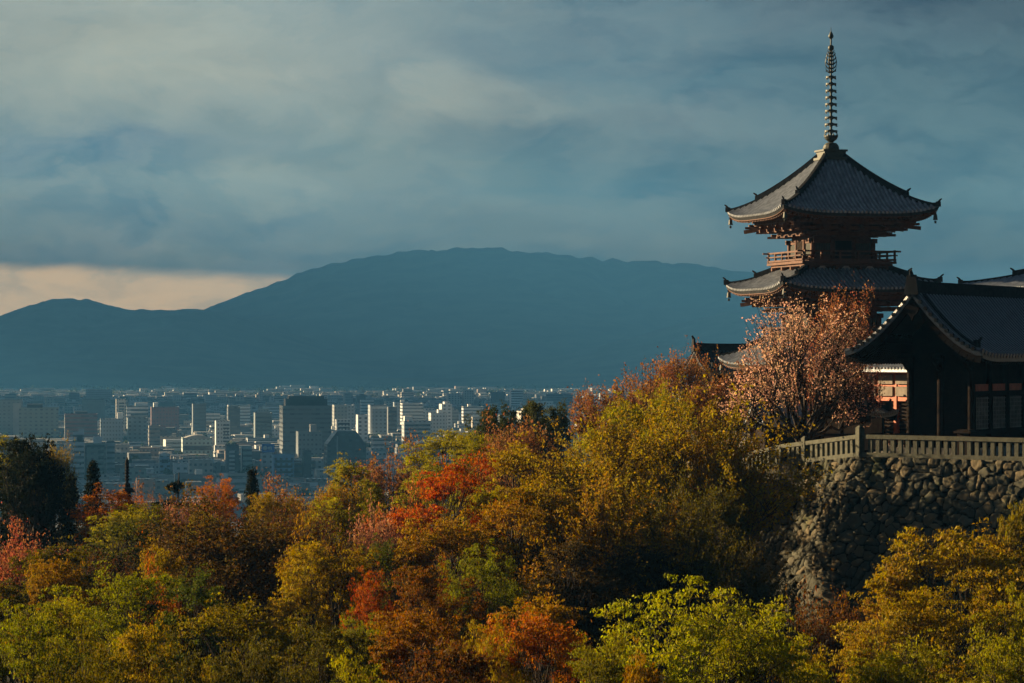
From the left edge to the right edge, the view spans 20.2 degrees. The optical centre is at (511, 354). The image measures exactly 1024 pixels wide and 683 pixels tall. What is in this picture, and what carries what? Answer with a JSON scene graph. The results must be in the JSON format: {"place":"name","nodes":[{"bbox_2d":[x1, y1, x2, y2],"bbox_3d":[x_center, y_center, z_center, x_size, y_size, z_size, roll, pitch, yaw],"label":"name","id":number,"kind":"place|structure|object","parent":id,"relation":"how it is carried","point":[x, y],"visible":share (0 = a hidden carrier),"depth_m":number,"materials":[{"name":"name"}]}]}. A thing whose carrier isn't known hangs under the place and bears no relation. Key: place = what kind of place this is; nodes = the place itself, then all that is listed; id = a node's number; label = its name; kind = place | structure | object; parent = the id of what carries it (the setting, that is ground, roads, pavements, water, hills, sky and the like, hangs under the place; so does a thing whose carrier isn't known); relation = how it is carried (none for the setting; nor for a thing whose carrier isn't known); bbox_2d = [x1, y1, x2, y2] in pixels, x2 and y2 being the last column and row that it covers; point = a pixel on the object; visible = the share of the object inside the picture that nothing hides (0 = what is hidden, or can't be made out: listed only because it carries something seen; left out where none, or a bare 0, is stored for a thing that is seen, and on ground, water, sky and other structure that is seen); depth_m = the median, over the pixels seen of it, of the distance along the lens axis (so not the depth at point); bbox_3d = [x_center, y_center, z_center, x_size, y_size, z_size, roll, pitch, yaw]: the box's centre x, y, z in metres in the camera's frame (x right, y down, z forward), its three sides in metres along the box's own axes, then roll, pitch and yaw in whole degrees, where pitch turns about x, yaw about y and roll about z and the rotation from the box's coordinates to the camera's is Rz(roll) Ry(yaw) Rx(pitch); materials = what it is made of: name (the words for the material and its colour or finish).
{"place":"outdoors","nodes":[
{"label":"outdoors","id":0,"kind":"place"},
{"bbox_2d":[0,399,22,434],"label":"city building","id":1,"kind":"structure","parent":0,"point":[9,416],"depth_m":2649.01,"materials":[{"name":"concrete"}]},
{"bbox_2d":[19,404,58,438],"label":"city building","id":2,"kind":"structure","parent":0,"point":[38,419],"depth_m":2504.77,"materials":[{"name":"paint"}]},
{"bbox_2d":[0,298,397,379],"bbox_3d":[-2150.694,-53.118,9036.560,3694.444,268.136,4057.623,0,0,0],"label":"hills","id":3,"kind":"structure","parent":0,"point":[193,340],"depth_m":8576.97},
{"bbox_2d":[279,396,330,456],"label":"city building","id":4,"kind":"structure","parent":0,"point":[299,413],"depth_m":2154.23,"materials":[{"name":"paint"}]},
{"bbox_2d":[0,388,636,541],"bbox_3d":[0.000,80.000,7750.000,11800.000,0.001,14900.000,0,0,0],"label":"city plain","id":5,"kind":"structure","parent":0,"point":[254,389],"depth_m":6678.37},
{"bbox_2d":[64,411,96,438],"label":"city building","id":6,"kind":"structure","parent":5,"relation":"on","point":[75,421],"depth_m":2560.61,"materials":[{"name":"paint"}]},
{"bbox_2d":[150,402,178,429],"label":"city building","id":7,"kind":"structure","parent":5,"relation":"on","point":[163,417],"depth_m":2810.12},
{"bbox_2d":[296,424,321,457],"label":"city building","id":8,"kind":"structure","parent":5,"relation":"on","point":[311,439],"depth_m":2076.17,"materials":[{"name":"concrete"}]},
{"bbox_2d":[0,385,678,521],"bbox_3d":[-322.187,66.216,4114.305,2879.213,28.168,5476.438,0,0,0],"label":"distant city","id":9,"kind":"object","parent":5,"relation":"on","point":[180,463],"visible":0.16,"depth_m":2539.45},
{"bbox_2d":[0,383,690,509],"bbox_3d":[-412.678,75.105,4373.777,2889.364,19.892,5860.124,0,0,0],"label":"city greenery","id":10,"kind":"object","parent":5,"relation":"on","point":[165,471],"visible":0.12,"depth_m":5981.95,"materials":[{"name":"green plant"}]},
{"bbox_2d":[324,430,365,468],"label":"city building","id":11,"kind":"structure","parent":0,"point":[351,443],"depth_m":1828.88,"materials":[{"name":"concrete"}]},
{"bbox_2d":[0,361,695,387],"bbox_3d":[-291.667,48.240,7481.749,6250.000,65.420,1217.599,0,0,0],"label":"foothills","id":12,"kind":"structure","parent":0,"point":[63,374],"depth_m":7285.31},
{"bbox_2d":[0,533,835,682],"bbox_3d":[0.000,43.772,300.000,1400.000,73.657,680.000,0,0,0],"label":"hillside","id":13,"kind":"structure","parent":0,"point":[661,671],"depth_m":143.48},
{"bbox_2d":[0,431,82,582],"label":"evergreen tree","id":14,"kind":"object","parent":13,"relation":"on","point":[23,498],"visible":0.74,"depth_m":171.19,"materials":[{"name":"green plant"}]},
{"bbox_2d":[0,501,84,615],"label":"cherry tree","id":15,"kind":"object","parent":13,"relation":"on","point":[5,571],"visible":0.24,"depth_m":138.83,"materials":[{"name":"red plant"}]},
{"bbox_2d":[0,594,99,682],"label":"maple tree","id":16,"kind":"object","parent":13,"relation":"on","point":[9,648],"visible":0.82,"depth_m":89.88,"materials":[{"name":"green plant"}]},
{"bbox_2d":[0,534,110,682],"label":"broadleaf tree","id":17,"kind":"object","parent":13,"relation":"on","point":[7,591],"visible":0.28,"depth_m":119.88,"materials":[{"name":"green plant"}]},
{"bbox_2d":[1,553,113,682],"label":"broadleaf tree","id":18,"kind":"object","parent":13,"relation":"on","point":[50,582],"visible":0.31,"depth_m":111.56,"materials":[{"name":"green plant"}]},
{"bbox_2d":[17,586,125,682],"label":"maple tree","id":19,"kind":"object","parent":13,"relation":"on","point":[69,607],"visible":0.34,"depth_m":97.82,"materials":[{"name":"green plant"}]},
{"bbox_2d":[20,531,146,673],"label":"twiggy tree","id":20,"kind":"object","parent":13,"relation":"on","point":[89,569],"visible":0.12,"depth_m":123.66,"materials":[{"name":"orange plant"}]},
{"bbox_2d":[74,459,104,544],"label":"conifer tree","id":21,"kind":"object","parent":13,"relation":"on","point":[93,472],"visible":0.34,"depth_m":183.81,"materials":[{"name":"green plant"}]},
{"bbox_2d":[29,622,167,682],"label":"broadleaf tree","id":22,"kind":"object","parent":13,"relation":"on","point":[107,675],"visible":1,"depth_m":75.78,"materials":[{"name":"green plant"}]},
{"bbox_2d":[66,482,143,551],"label":"maple tree","id":23,"kind":"object","parent":13,"relation":"on","point":[118,497],"visible":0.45,"depth_m":171.48,"materials":[{"name":"orange plant"}]},
{"bbox_2d":[26,559,192,681],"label":"maple tree","id":24,"kind":"object","parent":13,"relation":"on","point":[118,608],"visible":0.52,"depth_m":103.88,"materials":[{"name":"green plant"}]},
{"bbox_2d":[67,511,172,631],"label":"broadleaf tree","id":25,"kind":"object","parent":13,"relation":"on","point":[114,531],"visible":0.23,"depth_m":141.21,"materials":[{"name":"green plant"}]},
{"bbox_2d":[83,500,172,574],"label":"broadleaf tree","id":26,"kind":"object","parent":13,"relation":"on","point":[120,516],"visible":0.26,"depth_m":164.99,"materials":[{"name":"green plant"}]},
{"bbox_2d":[96,610,207,682],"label":"maple tree","id":27,"kind":"object","parent":13,"relation":"on","point":[131,641],"visible":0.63,"depth_m":83.83,"materials":[{"name":"green plant"}]},
{"bbox_2d":[117,537,204,674],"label":"broadleaf tree","id":28,"kind":"object","parent":13,"relation":"on","point":[165,564],"visible":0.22,"depth_m":117.38,"materials":[{"name":"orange plant"}]},
{"bbox_2d":[149,563,244,682],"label":"maple tree","id":29,"kind":"object","parent":13,"relation":"on","point":[201,597],"visible":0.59,"depth_m":107.61,"materials":[{"name":"green plant"}]},
{"bbox_2d":[91,479,344,674],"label":"twiggy tree","id":30,"kind":"object","parent":13,"relation":"on","point":[210,554],"visible":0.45,"depth_m":126.50,"materials":[{"name":"brown plant"}]},
{"bbox_2d":[191,474,249,560],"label":"maple tree","id":31,"kind":"object","parent":13,"relation":"on","point":[228,491],"visible":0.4,"depth_m":177.56,"materials":[{"name":"orange plant"}]},
{"bbox_2d":[162,626,280,682],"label":"broadleaf tree","id":32,"kind":"object","parent":13,"relation":"on","point":[260,662],"visible":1,"depth_m":73.72,"materials":[{"name":"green plant"}]},
{"bbox_2d":[166,592,330,682],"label":"maple tree","id":33,"kind":"object","parent":13,"relation":"on","point":[231,628],"visible":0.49,"depth_m":87.54,"materials":[{"name":"green plant"}]},
{"bbox_2d":[237,490,302,606],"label":"broadleaf tree","id":34,"kind":"object","parent":13,"relation":"on","point":[267,504],"visible":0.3,"depth_m":167.68,"materials":[{"name":"yellow plant"}]},
{"bbox_2d":[237,459,316,567],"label":"cherry tree","id":35,"kind":"object","parent":13,"relation":"on","point":[281,497],"visible":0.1,"depth_m":175.16,"materials":[{"name":"orange plant"}]},
{"bbox_2d":[221,491,396,641],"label":"twiggy tree","id":36,"kind":"object","parent":13,"relation":"on","point":[326,526],"visible":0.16,"depth_m":129.19,"materials":[{"name":"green plant"}]},
{"bbox_2d":[239,610,380,682],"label":"maple tree","id":37,"kind":"object","parent":13,"relation":"on","point":[325,643],"visible":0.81,"depth_m":83.90,"materials":[{"name":"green plant"}]},
{"bbox_2d":[274,493,376,681],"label":"cherry tree","id":38,"kind":"object","parent":13,"relation":"on","point":[329,592],"visible":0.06,"depth_m":121.79,"materials":[{"name":"red plant"}]},
{"bbox_2d":[257,537,397,681],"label":"broadleaf tree","id":39,"kind":"object","parent":13,"relation":"on","point":[311,569],"visible":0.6,"depth_m":115.48,"materials":[{"name":"yellow plant"}]},
{"bbox_2d":[294,466,372,556],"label":"cherry tree","id":40,"kind":"object","parent":13,"relation":"on","point":[327,493],"visible":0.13,"depth_m":169.50,"materials":[{"name":"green plant"}]},
{"bbox_2d":[300,494,389,597],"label":"broadleaf tree","id":41,"kind":"object","parent":13,"relation":"on","point":[337,516],"visible":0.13,"depth_m":139.96,"materials":[{"name":"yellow plant"}]},
{"bbox_2d":[302,607,400,682],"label":"maple tree","id":42,"kind":"object","parent":13,"relation":"on","point":[370,667],"visible":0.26,"depth_m":95.55,"materials":[{"name":"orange plant"}]},
{"bbox_2d":[315,452,396,541],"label":"broadleaf tree","id":43,"kind":"object","parent":13,"relation":"on","point":[375,488],"visible":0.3,"depth_m":171.76,"materials":[{"name":"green plant"}]},
{"bbox_2d":[326,640,386,682],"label":"maple tree","id":44,"kind":"object","parent":13,"relation":"on","point":[345,663],"visible":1,"depth_m":70.46,"materials":[{"name":"green plant"}]},
{"bbox_2d":[335,561,405,682],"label":"maple tree","id":45,"kind":"object","parent":13,"relation":"on","point":[376,606],"visible":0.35,"depth_m":108.06,"materials":[{"name":"red plant"}]},
{"bbox_2d":[330,488,425,679],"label":"cherry tree","id":46,"kind":"object","parent":13,"relation":"on","point":[386,536],"visible":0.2,"depth_m":127.81,"materials":[{"name":"red plant"}]},
{"bbox_2d":[350,427,436,523],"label":"cherry tree","id":47,"kind":"object","parent":13,"relation":"on","point":[379,476],"visible":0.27,"depth_m":181.58,"materials":[{"name":"orange plant"}]},
{"bbox_2d":[358,532,434,681],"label":"maple tree","id":48,"kind":"object","parent":13,"relation":"on","point":[386,565],"visible":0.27,"depth_m":117.76,"materials":[{"name":"red plant"}]},
{"bbox_2d":[358,600,491,682],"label":"broadleaf tree","id":49,"kind":"object","parent":13,"relation":"on","point":[395,648],"visible":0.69,"depth_m":91.37,"materials":[{"name":"orange plant"}]},
{"bbox_2d":[379,554,490,682],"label":"maple tree","id":50,"kind":"object","parent":13,"relation":"on","point":[433,604],"visible":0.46,"depth_m":109.60,"materials":[{"name":"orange plant"}]},
{"bbox_2d":[389,428,488,560],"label":"broadleaf tree","id":51,"kind":"object","parent":13,"relation":"on","point":[445,446],"visible":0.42,"depth_m":175.83,"materials":[{"name":"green plant"}]},
{"bbox_2d":[384,446,516,640],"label":"maple tree","id":52,"kind":"object","parent":13,"relation":"on","point":[450,480],"visible":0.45,"depth_m":130.36,"materials":[{"name":"red plant"}]},
{"bbox_2d":[370,510,532,663],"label":"broadleaf tree","id":53,"kind":"object","parent":13,"relation":"on","point":[443,540],"visible":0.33,"depth_m":117.27,"materials":[{"name":"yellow plant"}]},
{"bbox_2d":[403,624,504,682],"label":"broadleaf tree","id":54,"kind":"object","parent":13,"relation":"on","point":[457,663],"visible":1,"depth_m":79.05,"materials":[{"name":"orange plant"}]},
{"bbox_2d":[443,434,508,523],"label":"broadleaf tree","id":55,"kind":"object","parent":13,"relation":"on","point":[475,444],"visible":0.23,"depth_m":165.69,"materials":[{"name":"yellow plant"}]},
{"bbox_2d":[436,538,528,647],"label":"maple tree","id":56,"kind":"object","parent":13,"relation":"on","point":[501,599],"visible":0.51,"depth_m":111.79,"materials":[{"name":"green plant"}]},
{"bbox_2d":[433,614,533,682],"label":"maple tree","id":57,"kind":"object","parent":13,"relation":"on","point":[488,649],"visible":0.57,"depth_m":83.90,"materials":[{"name":"green plant"}]},
{"bbox_2d":[442,483,594,618],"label":"broadleaf tree","id":58,"kind":"object","parent":13,"relation":"on","point":[508,511],"visible":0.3,"depth_m":127.58,"materials":[{"name":"orange plant"}]},
{"bbox_2d":[472,401,566,569],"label":"cherry tree","id":59,"kind":"object","parent":13,"relation":"on","point":[533,445],"visible":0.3,"depth_m":160.12,"materials":[{"name":"plant"}]},
{"bbox_2d":[443,432,602,562],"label":"broadleaf tree","id":60,"kind":"object","parent":13,"relation":"on","point":[506,462],"visible":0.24,"depth_m":142.02,"materials":[{"name":"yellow plant"}]},
{"bbox_2d":[472,584,601,682],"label":"broadleaf tree","id":61,"kind":"object","parent":13,"relation":"on","point":[549,608],"visible":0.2,"depth_m":95.40,"materials":[{"name":"orange plant"}]},
{"bbox_2d":[474,602,613,682],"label":"broadleaf tree","id":62,"kind":"object","parent":13,"relation":"on","point":[536,648],"visible":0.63,"depth_m":85.64,"materials":[{"name":"orange plant"}]},
{"bbox_2d":[514,398,573,476],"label":"evergreen tree","id":63,"kind":"object","parent":13,"relation":"on","point":[535,410],"visible":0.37,"depth_m":204.70,"materials":[{"name":"green plant"}]},
{"bbox_2d":[508,526,644,681],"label":"broadleaf tree","id":64,"kind":"object","parent":13,"relation":"on","point":[575,593],"visible":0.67,"depth_m":121.40,"materials":[{"name":"green plant"}]},
{"bbox_2d":[489,402,699,632],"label":"twiggy tree","id":65,"kind":"object","parent":13,"relation":"on","point":[567,484],"visible":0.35,"depth_m":139.42,"materials":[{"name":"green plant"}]},
{"bbox_2d":[565,624,632,682],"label":"maple tree","id":66,"kind":"object","parent":13,"relation":"on","point":[603,675],"visible":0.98,"depth_m":77.27,"materials":[{"name":"green plant"}]},
{"bbox_2d":[495,459,713,669],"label":"twiggy tree","id":67,"kind":"object","parent":13,"relation":"on","point":[597,519],"visible":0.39,"depth_m":125.59,"materials":[{"name":"brown plant"}]},
{"bbox_2d":[562,390,689,497],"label":"broadleaf tree","id":68,"kind":"object","parent":13,"relation":"on","point":[611,414],"visible":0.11,"depth_m":148.72,"materials":[{"name":"yellow plant"}]},
{"bbox_2d":[565,346,693,446],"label":"cherry tree","id":69,"kind":"object","parent":13,"relation":"on","point":[588,407],"visible":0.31,"depth_m":167.74,"materials":[{"name":"brown plant"}]},
{"bbox_2d":[616,636,663,682],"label":"broadleaf tree","id":70,"kind":"object","parent":13,"relation":"on","point":[648,675],"visible":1,"depth_m":71.49,"materials":[{"name":"orange plant"}]},
{"bbox_2d":[571,542,719,680],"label":"broadleaf tree","id":71,"kind":"object","parent":13,"relation":"on","point":[653,560],"visible":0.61,"depth_m":123.00,"materials":[{"name":"green plant"}]},
{"bbox_2d":[633,378,710,490],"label":"broadleaf tree","id":72,"kind":"object","parent":13,"relation":"on","point":[657,402],"visible":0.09,"depth_m":157.48,"materials":[{"name":"yellow plant"}]},
{"bbox_2d":[626,335,728,461],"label":"cherry tree","id":73,"kind":"object","parent":13,"relation":"on","point":[669,370],"visible":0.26,"depth_m":171.25,"materials":[{"name":"orange plant"}]},
{"bbox_2d":[608,463,754,679],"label":"twiggy tree","id":74,"kind":"object","parent":13,"relation":"on","point":[701,538],"visible":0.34,"depth_m":127.29,"materials":[{"name":"green plant"}]},
{"bbox_2d":[568,573,810,682],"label":"maple tree","id":75,"kind":"object","parent":13,"relation":"on","point":[727,669],"visible":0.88,"depth_m":79.93,"materials":[{"name":"green plant"}]},
{"bbox_2d":[561,370,833,659],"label":"twiggy tree","id":76,"kind":"object","parent":13,"relation":"on","point":[666,466],"visible":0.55,"depth_m":138.03,"materials":[{"name":"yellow plant"}]},
{"bbox_2d":[666,483,760,682],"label":"broadleaf tree","id":77,"kind":"object","parent":13,"relation":"on","point":[722,525],"visible":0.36,"depth_m":132.39,"materials":[{"name":"green plant"}]},
{"bbox_2d":[650,403,782,607],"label":"twiggy tree","id":78,"kind":"object","parent":13,"relation":"on","point":[696,464],"visible":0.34,"depth_m":137.89,"materials":[{"name":"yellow plant"}]},
{"bbox_2d":[678,352,764,451],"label":"cherry tree","id":79,"kind":"object","parent":13,"relation":"on","point":[700,403],"visible":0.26,"depth_m":167.53,"materials":[{"name":"orange plant"}]},
{"bbox_2d":[709,535,818,682],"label":"twiggy tree","id":80,"kind":"object","parent":13,"relation":"on","point":[757,591],"visible":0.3,"depth_m":121.68,"materials":[{"name":"green plant"}]},
{"bbox_2d":[693,605,840,682],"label":"maple tree","id":81,"kind":"object","parent":13,"relation":"on","point":[794,676],"visible":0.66,"depth_m":81.33,"materials":[{"name":"green plant"}]},
{"bbox_2d":[606,423,1021,481],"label":"temple terrace","id":82,"kind":"structure","parent":13,"relation":"on","point":[755,450],"depth_m":178.49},
{"bbox_2d":[683,335,777,421],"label":"ridge hall","id":83,"kind":"structure","parent":82,"relation":"on","point":[706,348],"depth_m":211.54,"materials":[{"name":"tile"}]},
{"bbox_2d":[707,285,894,446],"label":"blossom tree","id":84,"kind":"object","parent":82,"relation":"on","point":[779,356],"visible":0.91,"depth_m":147.07,"materials":[{"name":"pink plant"}]},
{"bbox_2d":[743,387,860,460],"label":"blossom tree","id":85,"kind":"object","parent":82,"relation":"on","point":[770,433],"visible":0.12,"depth_m":156.99,"materials":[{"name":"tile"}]},
{"bbox_2d":[715,31,943,396],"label":"three storey pagoda","id":86,"kind":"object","parent":82,"relation":"on","point":[830,209],"visible":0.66,"depth_m":187.30,"materials":[{"name":"tile"}]},
{"bbox_2d":[795,273,888,429],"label":"blossom tree","id":87,"kind":"object","parent":82,"relation":"on","point":[836,305],"visible":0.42,"depth_m":150.61,"materials":[{"name":"pink plant"}]},
{"bbox_2d":[807,379,898,451],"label":"gate lodge","id":88,"kind":"structure","parent":82,"relation":"on","point":[886,411],"depth_m":150.73,"materials":[{"name":"tile"}]},
{"bbox_2d":[845,269,1023,455],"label":"timber hall","id":89,"kind":"structure","parent":82,"relation":"on","point":[956,350],"depth_m":141.23,"materials":[{"name":"wood"}]},
{"bbox_2d":[771,568,871,682],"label":"broadleaf tree","id":90,"kind":"object","parent":13,"relation":"on","point":[824,636],"visible":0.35,"depth_m":110.00,"materials":[{"name":"brown plant"}]},
{"bbox_2d":[679,457,1023,682],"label":"stone wall","id":91,"kind":"structure","parent":13,"relation":"on","point":[874,505],"depth_m":138.09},
{"bbox_2d":[746,426,1023,469],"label":"stone fence","id":92,"kind":"object","parent":91,"relation":"on","point":[834,448],"visible":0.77,"depth_m":138.66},
{"bbox_2d":[838,575,941,682],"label":"broadleaf tree","id":93,"kind":"object","parent":13,"relation":"on","point":[876,613],"visible":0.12,"depth_m":103.97,"materials":[{"name":"yellow plant"}]},
{"bbox_2d":[844,628,945,682],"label":"maple tree","id":94,"kind":"object","parent":13,"relation":"on","point":[884,670],"visible":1,"depth_m":79.51,"materials":[{"name":"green plant"}]},
{"bbox_2d":[820,583,1015,682],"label":"broadleaf tree","id":95,"kind":"object","parent":13,"relation":"on","point":[902,624],"visible":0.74,"depth_m":91.47,"materials":[{"name":"yellow plant"}]},
{"bbox_2d":[839,517,1023,682],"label":"broadleaf tree","id":96,"kind":"object","parent":13,"relation":"on","point":[957,554],"visible":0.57,"depth_m":103.52,"materials":[{"name":"yellow plant"}]},
{"bbox_2d":[908,612,1023,682],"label":"maple tree","id":97,"kind":"object","parent":13,"relation":"on","point":[1008,648],"visible":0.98,"depth_m":79.98,"materials":[{"name":"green plant"}]},
{"bbox_2d":[965,499,1023,680],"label":"broadleaf tree","id":98,"kind":"object","parent":13,"relation":"on","point":[1017,535],"visible":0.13,"depth_m":105.97,"materials":[{"name":"yellow plant"}]},
{"bbox_2d":[975,581,1023,682],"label":"maple tree","id":99,"kind":"object","parent":13,"relation":"on","point":[1020,623],"visible":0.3,"depth_m":91.86,"materials":[{"name":"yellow plant"}]},
{"bbox_2d":[204,247,759,377],"bbox_3d":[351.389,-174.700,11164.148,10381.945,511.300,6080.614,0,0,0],"label":"mountain range","id":100,"kind":"structure","parent":0,"point":[453,312],"depth_m":10130.02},
{"bbox_2d":[0,0,1023,315],"label":"sky","id":101,"kind":"structure","parent":0,"point":[155,154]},
{"bbox_2d":[451,306,897,377],"bbox_3d":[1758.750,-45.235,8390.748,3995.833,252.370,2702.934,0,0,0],"label":"hills","id":102,"kind":"structure","parent":0,"point":[729,327],"depth_m":8090.98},
{"bbox_2d":[849,364,906,445],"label":"vermilion gate","id":103,"kind":"structure","parent":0,"point":[896,382],"depth_m":158.59,"materials":[{"name":"paint"}]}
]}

